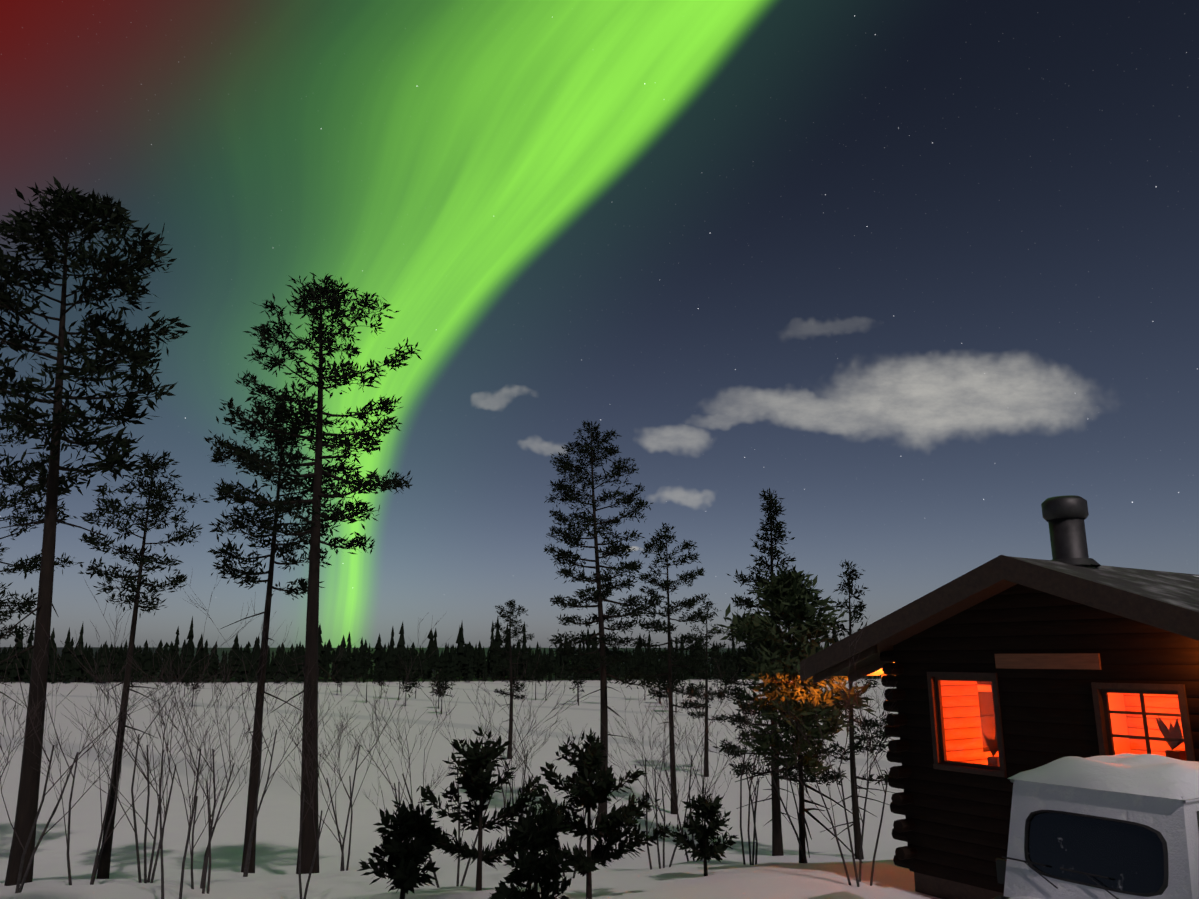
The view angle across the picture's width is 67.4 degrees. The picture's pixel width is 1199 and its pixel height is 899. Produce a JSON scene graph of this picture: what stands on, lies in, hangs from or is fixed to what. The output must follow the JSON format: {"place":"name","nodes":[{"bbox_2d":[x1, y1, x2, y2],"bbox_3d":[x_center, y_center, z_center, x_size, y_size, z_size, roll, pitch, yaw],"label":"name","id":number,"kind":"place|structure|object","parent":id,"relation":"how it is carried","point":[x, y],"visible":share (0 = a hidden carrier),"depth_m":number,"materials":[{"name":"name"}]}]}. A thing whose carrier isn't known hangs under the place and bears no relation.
{"place":"outdoors","nodes":[
{"label":"outdoors","id":0,"kind":"place"},
{"bbox_2d":[0,647,940,898],"bbox_3d":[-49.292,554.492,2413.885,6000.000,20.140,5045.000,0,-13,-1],"label":"ground snow","id":1,"kind":"structure","parent":0,"point":[821,874],"depth_m":49.56,"materials":[{"name":"white snow"}]},
{"bbox_2d":[0,422,83,707],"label":"pine","id":2,"kind":"object","parent":1,"relation":"on","point":[35,560],"visible":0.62,"depth_m":29.50,"materials":[{"name":"green plant"}]},
{"bbox_2d":[0,620,179,892],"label":"bare shrub","id":3,"kind":"object","parent":1,"relation":"on","point":[18,889],"visible":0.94,"depth_m":11.96,"materials":[{"name":"brown plant"}]},
{"bbox_2d":[0,176,190,885],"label":"pine","id":4,"kind":"object","parent":1,"relation":"on","point":[72,205],"visible":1,"depth_m":17.05,"materials":[{"name":"green plant"}]},
{"bbox_2d":[0,621,215,884],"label":"bare shrub","id":5,"kind":"object","parent":1,"relation":"on","point":[96,864],"visible":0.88,"depth_m":13.85,"materials":[{"name":"brown plant"}]},
{"bbox_2d":[111,654,141,687],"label":"pine","id":6,"kind":"object","parent":1,"relation":"on","point":[122,671],"visible":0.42,"depth_m":133.83,"materials":[{"name":"green plant"}]},
{"bbox_2d":[78,450,208,878],"bbox_3d":[-13.550,6.080,25.776,3.239,12.519,3.904,9,-16,-34],"label":"pine","id":7,"kind":"object","parent":1,"relation":"on","point":[155,495],"visible":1,"depth_m":26.08,"materials":[{"name":"green plant"}]},
{"bbox_2d":[51,568,261,882],"bbox_3d":[-7.872,4.807,15.854,3.203,5.785,3.190,8,-15,-31],"label":"bare shrub","id":8,"kind":"object","parent":1,"relation":"on","point":[146,880],"visible":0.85,"depth_m":15.65,"materials":[{"name":"brown plant"}]},
{"bbox_2d":[112,643,225,898],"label":"bare shrub","id":9,"kind":"object","parent":1,"relation":"on","point":[161,846],"visible":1,"depth_m":11.10,"materials":[{"name":"brown plant"}]},
{"bbox_2d":[177,670,192,696],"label":"pine","id":10,"kind":"object","parent":1,"relation":"on","point":[184,677],"visible":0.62,"depth_m":169.10,"materials":[{"name":"green plant"}]},
{"bbox_2d":[183,666,206,706],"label":"pine","id":11,"kind":"object","parent":1,"relation":"on","point":[197,674],"visible":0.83,"depth_m":135.05,"materials":[{"name":"green plant"}]},
{"bbox_2d":[130,637,279,893],"bbox_3d":[-5.793,4.880,13.904,1.966,3.940,3.908,0,-13,-1],"label":"bare shrub","id":12,"kind":"object","parent":1,"relation":"on","point":[206,856],"visible":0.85,"depth_m":13.49,"materials":[{"name":"brown plant"}]},
{"bbox_2d":[182,586,361,876],"bbox_3d":[-6.429,5.830,18.539,3.164,5.910,4.228,-7,-15,27],"label":"bare shrub","id":13,"kind":"object","parent":1,"relation":"on","point":[246,867],"visible":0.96,"depth_m":18.23,"materials":[{"name":"brown plant"}]},
{"bbox_2d":[204,394,372,872],"bbox_3d":[-8.950,4.900,24.542,4.478,13.155,4.769,0,-13,-1],"label":"pine","id":14,"kind":"object","parent":1,"relation":"on","point":[280,442],"visible":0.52,"depth_m":24.73,"materials":[{"name":"green plant"}]},
{"bbox_2d":[210,272,421,873],"bbox_3d":[-7.370,2.783,22.696,5.229,15.459,4.751,4,-14,-17],"label":"pine","id":15,"kind":"object","parent":1,"relation":"on","point":[316,488],"visible":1,"depth_m":22.78,"materials":[{"name":"green plant"}]},
{"bbox_2d":[280,686,376,898],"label":"bare shrub","id":16,"kind":"object","parent":1,"relation":"on","point":[313,861],"visible":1,"depth_m":12.17,"materials":[{"name":"brown plant"}]},
{"bbox_2d":[333,669,343,691],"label":"pine","id":17,"kind":"object","parent":1,"relation":"on","point":[338,679],"visible":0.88,"depth_m":177.98,"materials":[{"name":"green plant"}]},
{"bbox_2d":[333,656,350,691],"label":"pine","id":18,"kind":"object","parent":1,"relation":"on","point":[341,663],"visible":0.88,"depth_m":191.94,"materials":[{"name":"green plant"}]},
{"bbox_2d":[248,612,449,870],"bbox_3d":[-5.200,5.924,17.694,3.984,5.426,2.449,6,-14,-25],"label":"bare shrub","id":19,"kind":"object","parent":1,"relation":"on","point":[343,838],"visible":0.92,"depth_m":17.83,"materials":[{"name":"brown plant"}]},
{"bbox_2d":[358,649,380,702],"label":"pine","id":20,"kind":"object","parent":1,"relation":"on","point":[369,655],"visible":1,"depth_m":147.67,"materials":[{"name":"green plant"}]},
{"bbox_2d":[375,668,389,698],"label":"pine","id":21,"kind":"object","parent":1,"relation":"on","point":[381,676],"visible":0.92,"depth_m":162.21,"materials":[{"name":"green plant"}]},
{"bbox_2d":[339,683,457,835],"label":"bare shrub","id":22,"kind":"object","parent":1,"relation":"on","point":[395,794],"visible":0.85,"depth_m":16.09,"materials":[{"name":"brown plant"}]},
{"bbox_2d":[389,649,413,699],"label":"pine","id":23,"kind":"object","parent":1,"relation":"on","point":[396,666],"visible":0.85,"depth_m":157.57,"materials":[{"name":"green plant"}]},
{"bbox_2d":[357,799,451,898],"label":"young pine","id":24,"kind":"object","parent":1,"relation":"on","point":[405,852],"visible":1,"depth_m":9.23,"materials":[{"name":"green plant"}]},
{"bbox_2d":[397,673,415,705],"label":"pine","id":25,"kind":"object","parent":1,"relation":"on","point":[406,684],"visible":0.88,"depth_m":137.31,"materials":[{"name":"green plant"}]},
{"bbox_2d":[411,670,423,698],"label":"pine","id":26,"kind":"object","parent":1,"relation":"on","point":[417,675],"visible":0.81,"depth_m":162.60,"materials":[{"name":"green plant"}]},
{"bbox_2d":[0,616,876,683],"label":"shore forest","id":27,"kind":"object","parent":1,"relation":"on","point":[468,661],"visible":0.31,"depth_m":280.76,"materials":[{"name":"plant"}]},
{"bbox_2d":[429,673,449,708],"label":"pine","id":28,"kind":"object","parent":1,"relation":"on","point":[432,684],"visible":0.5,"depth_m":130.79,"materials":[{"name":"green plant"}]},
{"bbox_2d":[429,669,454,713],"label":"pine","id":29,"kind":"object","parent":1,"relation":"on","point":[443,676],"visible":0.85,"depth_m":118.43,"materials":[{"name":"green plant"}]},
{"bbox_2d":[341,664,588,887],"bbox_3d":[-2.040,4.924,13.222,3.488,3.487,3.108,-9,-16,35],"label":"bare shrub","id":30,"kind":"object","parent":1,"relation":"on","point":[458,865],"visible":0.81,"depth_m":13.49,"materials":[{"name":"brown plant"}]},
{"bbox_2d":[397,726,565,890],"bbox_3d":[-1.447,4.558,10.954,2.073,2.316,1.368,0,-13,-1],"label":"young pine","id":31,"kind":"object","parent":1,"relation":"on","point":[474,780],"visible":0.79,"depth_m":10.87,"materials":[{"name":"green plant"}]},
{"bbox_2d":[474,643,541,866],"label":"bare shrub","id":32,"kind":"object","parent":1,"relation":"on","point":[523,779],"visible":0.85,"depth_m":17.84,"materials":[{"name":"brown plant"}]},
{"bbox_2d":[504,671,518,697],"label":"pine","id":33,"kind":"object","parent":1,"relation":"on","point":[514,675],"visible":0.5,"depth_m":165.71,"materials":[{"name":"green plant"}]},
{"bbox_2d":[488,600,536,758],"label":"pine","id":34,"kind":"object","parent":1,"relation":"on","point":[514,632],"visible":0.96,"depth_m":67.40,"materials":[{"name":"green plant"}]},
{"bbox_2d":[488,801,578,898],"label":"young pine","id":35,"kind":"object","parent":1,"relation":"on","point":[543,870],"visible":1,"depth_m":8.47,"materials":[{"name":"green plant"}]},
{"bbox_2d":[526,660,547,699],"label":"pine","id":36,"kind":"object","parent":1,"relation":"on","point":[534,667],"visible":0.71,"depth_m":157.14,"materials":[{"name":"green plant"}]},
{"bbox_2d":[533,655,558,700],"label":"pine","id":37,"kind":"object","parent":1,"relation":"on","point":[551,664],"visible":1,"depth_m":155.32,"materials":[{"name":"green plant"}]},
{"bbox_2d":[471,685,623,877],"bbox_3d":[-0.892,5.638,15.019,3.350,3.407,1.318,-11,-17,39],"label":"bare shrub","id":38,"kind":"object","parent":1,"relation":"on","point":[520,757],"visible":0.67,"depth_m":15.10,"materials":[{"name":"brown plant"}]},
{"bbox_2d":[567,655,587,705],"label":"pine","id":39,"kind":"object","parent":1,"relation":"on","point":[575,675],"visible":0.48,"depth_m":139.32,"materials":[{"name":"green plant"}]},
{"bbox_2d":[570,673,584,701],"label":"pine","id":40,"kind":"object","parent":1,"relation":"on","point":[576,684],"visible":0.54,"depth_m":148.27,"materials":[{"name":"green plant"}]},
{"bbox_2d":[530,729,673,898],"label":"young pine","id":41,"kind":"object","parent":1,"relation":"on","point":[586,792],"visible":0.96,"depth_m":11.84,"materials":[{"name":"green plant"}]},
{"bbox_2d":[591,656,616,682],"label":"pine","id":42,"kind":"object","parent":1,"relation":"on","point":[609,669],"visible":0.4,"depth_m":143.07,"materials":[{"name":"green plant"}]},
{"bbox_2d":[544,421,666,837],"bbox_3d":[0.240,7.535,39.058,5.485,18.151,4.940,0,-13,-1],"label":"pine","id":43,"kind":"object","parent":1,"relation":"on","point":[613,548],"visible":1,"depth_m":39.39,"materials":[{"name":"green plant"}]},
{"bbox_2d":[634,653,653,700],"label":"pine","id":44,"kind":"object","parent":1,"relation":"on","point":[642,663],"visible":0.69,"depth_m":155.87,"materials":[{"name":"green plant"}]},
{"bbox_2d":[600,679,715,869],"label":"bare shrub","id":45,"kind":"object","parent":1,"relation":"on","point":[656,805],"visible":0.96,"depth_m":16.62,"materials":[{"name":"brown plant"}]},
{"bbox_2d":[652,670,663,703],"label":"pine","id":46,"kind":"object","parent":1,"relation":"on","point":[657,681],"visible":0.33,"depth_m":144.13,"materials":[{"name":"green plant"}]},
{"bbox_2d":[651,671,665,703],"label":"pine","id":47,"kind":"object","parent":1,"relation":"on","point":[658,684],"visible":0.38,"depth_m":143.96,"materials":[{"name":"green plant"}]},
{"bbox_2d":[656,670,672,707],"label":"pine","id":48,"kind":"object","parent":1,"relation":"on","point":[663,682],"visible":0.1,"depth_m":133.14,"materials":[{"name":"green plant"}]},
{"bbox_2d":[623,522,712,813],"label":"pine","id":49,"kind":"object","parent":1,"relation":"on","point":[668,626],"visible":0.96,"depth_m":44.47,"materials":[{"name":"green plant"}]},
{"bbox_2d":[662,664,689,712],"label":"pine","id":50,"kind":"object","parent":1,"relation":"on","point":[682,678],"visible":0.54,"depth_m":121.54,"materials":[{"name":"green plant"}]},
{"bbox_2d":[678,655,691,697],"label":"pine","id":51,"kind":"object","parent":1,"relation":"on","point":[685,674],"visible":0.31,"depth_m":167.14,"materials":[{"name":"green plant"}]},
{"bbox_2d":[616,658,754,861],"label":"bare shrub","id":52,"kind":"object","parent":1,"relation":"on","point":[690,768],"visible":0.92,"depth_m":19.17,"materials":[{"name":"brown plant"}]},
{"bbox_2d":[670,784,738,875],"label":"young pine","id":53,"kind":"object","parent":1,"relation":"on","point":[704,832],"visible":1,"depth_m":13.63,"materials":[{"name":"green plant"}]},
{"bbox_2d":[677,601,739,776],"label":"pine","id":54,"kind":"object","parent":1,"relation":"on","point":[705,677],"visible":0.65,"depth_m":57.39,"materials":[{"name":"green plant"}]},
{"bbox_2d":[711,668,727,703],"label":"pine","id":55,"kind":"object","parent":1,"relation":"on","point":[717,682],"visible":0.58,"depth_m":142.90,"materials":[{"name":"green plant"}]},
{"bbox_2d":[721,704,807,862],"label":"bare shrub","id":56,"kind":"object","parent":1,"relation":"on","point":[796,834],"visible":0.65,"depth_m":15.34,"materials":[{"name":"brown plant"}]},
{"bbox_2d":[708,624,838,864],"bbox_3d":[3.119,5.788,17.860,2.145,4.950,3.603,5,-14,-21],"label":"bare shrub","id":57,"kind":"object","parent":1,"relation":"on","point":[751,861],"visible":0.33,"depth_m":17.42,"materials":[{"name":"brown plant"}]},
{"bbox_2d":[713,488,846,855],"bbox_3d":[6.323,7.854,32.215,4.363,13.295,4.290,0,-13,-1],"label":"spruce tree","id":58,"kind":"object","parent":1,"relation":"on","point":[777,840],"visible":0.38,"depth_m":32.30,"materials":[{"name":"green plant"}]},
{"bbox_2d":[713,563,876,862],"bbox_3d":[3.523,4.726,15.721,2.997,5.500,2.579,12,-17,-42],"label":"pine","id":59,"kind":"object","parent":1,"relation":"on","point":[787,595],"visible":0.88,"depth_m":15.68,"materials":[{"name":"green plant"}]},
{"bbox_2d":[763,618,897,886],"bbox_3d":[3.222,4.241,12.415,2.087,3.800,2.057,-6,-14,26],"label":"bare shrub","id":60,"kind":"object","parent":1,"relation":"on","point":[862,833],"visible":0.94,"depth_m":12.41,"materials":[{"name":"brown plant"}]},
{"bbox_2d":[814,559,898,858],"bbox_3d":[8.215,8.555,29.581,3.429,9.962,3.084,0,-13,-1],"label":"pine","id":61,"kind":"object","parent":1,"relation":"on","point":[853,746],"visible":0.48,"depth_m":29.44,"materials":[{"name":"green plant"}]},
{"bbox_2d":[879,584,1198,898],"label":"cabin walls","id":62,"kind":"structure","parent":1,"relation":"on","point":[952,829],"depth_m":11.36,"materials":[{"name":"brown wood"}]},
{"bbox_2d":[800,555,1198,683],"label":"cabin roof","id":63,"kind":"structure","parent":62,"relation":"on","point":[1167,601],"depth_m":11.07,"materials":[{"name":"brown wood"}]},
{"bbox_2d":[1041,495,1100,566],"bbox_3d":[6.081,1.241,11.648,0.680,1.240,0.680,8,-15,-32],"label":"chimney","id":64,"kind":"object","parent":63,"relation":"on","point":[1064,517],"visible":0.77,"depth_m":11.52,"materials":[{"name":"black metal"}]},
{"bbox_2d":[995,653,1101,669],"bbox_3d":[5.370,2.551,10.832,0.033,0.180,1.320,8,-15,-32],"label":"cabin sign","id":65,"kind":"object","parent":62,"relation":"attached to","point":[1092,661],"visible":0.9,"depth_m":10.77,"materials":[{"name":"brown wood"}]},
{"bbox_2d":[927,672,1194,777],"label":"window frames","id":66,"kind":"structure","parent":62,"relation":"in","point":[1141,690],"depth_m":10.27,"materials":[{"name":"brown wood"}]},
{"bbox_2d":[942,680,1185,764],"bbox_3d":[6.490,3.472,11.401,2.530,1.120,4.320,8,-15,-32],"label":"cabin window glass","id":67,"kind":"object","parent":66,"relation":"in","point":[986,706],"visible":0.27,"depth_m":13.42,"materials":[{"name":"glass"}]},
{"bbox_2d":[992,779,1198,898],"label":"vehicle","id":68,"kind":"object","parent":1,"relation":"on","point":[1067,842],"visible":0.98,"depth_m":6.61,"materials":[{"name":"white paint"}]},
{"bbox_2d":[1007,753,1198,898],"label":"snow","id":69,"kind":"structure","parent":68,"relation":"on","point":[1154,775],"depth_m":6.82,"materials":[{"name":"white snow"}]},
{"bbox_2d":[0,0,1198,647],"label":"sky","id":70,"kind":"structure","parent":0,"point":[919,276],"materials":[{"name":"blue"}]},
{"bbox_2d":[983,693,1186,765],"bbox_3d":[6.869,4.072,11.419,3.107,1.900,3.650,8,-15,-32],"label":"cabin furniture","id":71,"kind":"object","parent":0,"point":[1121,748],"depth_m":11.64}
]}

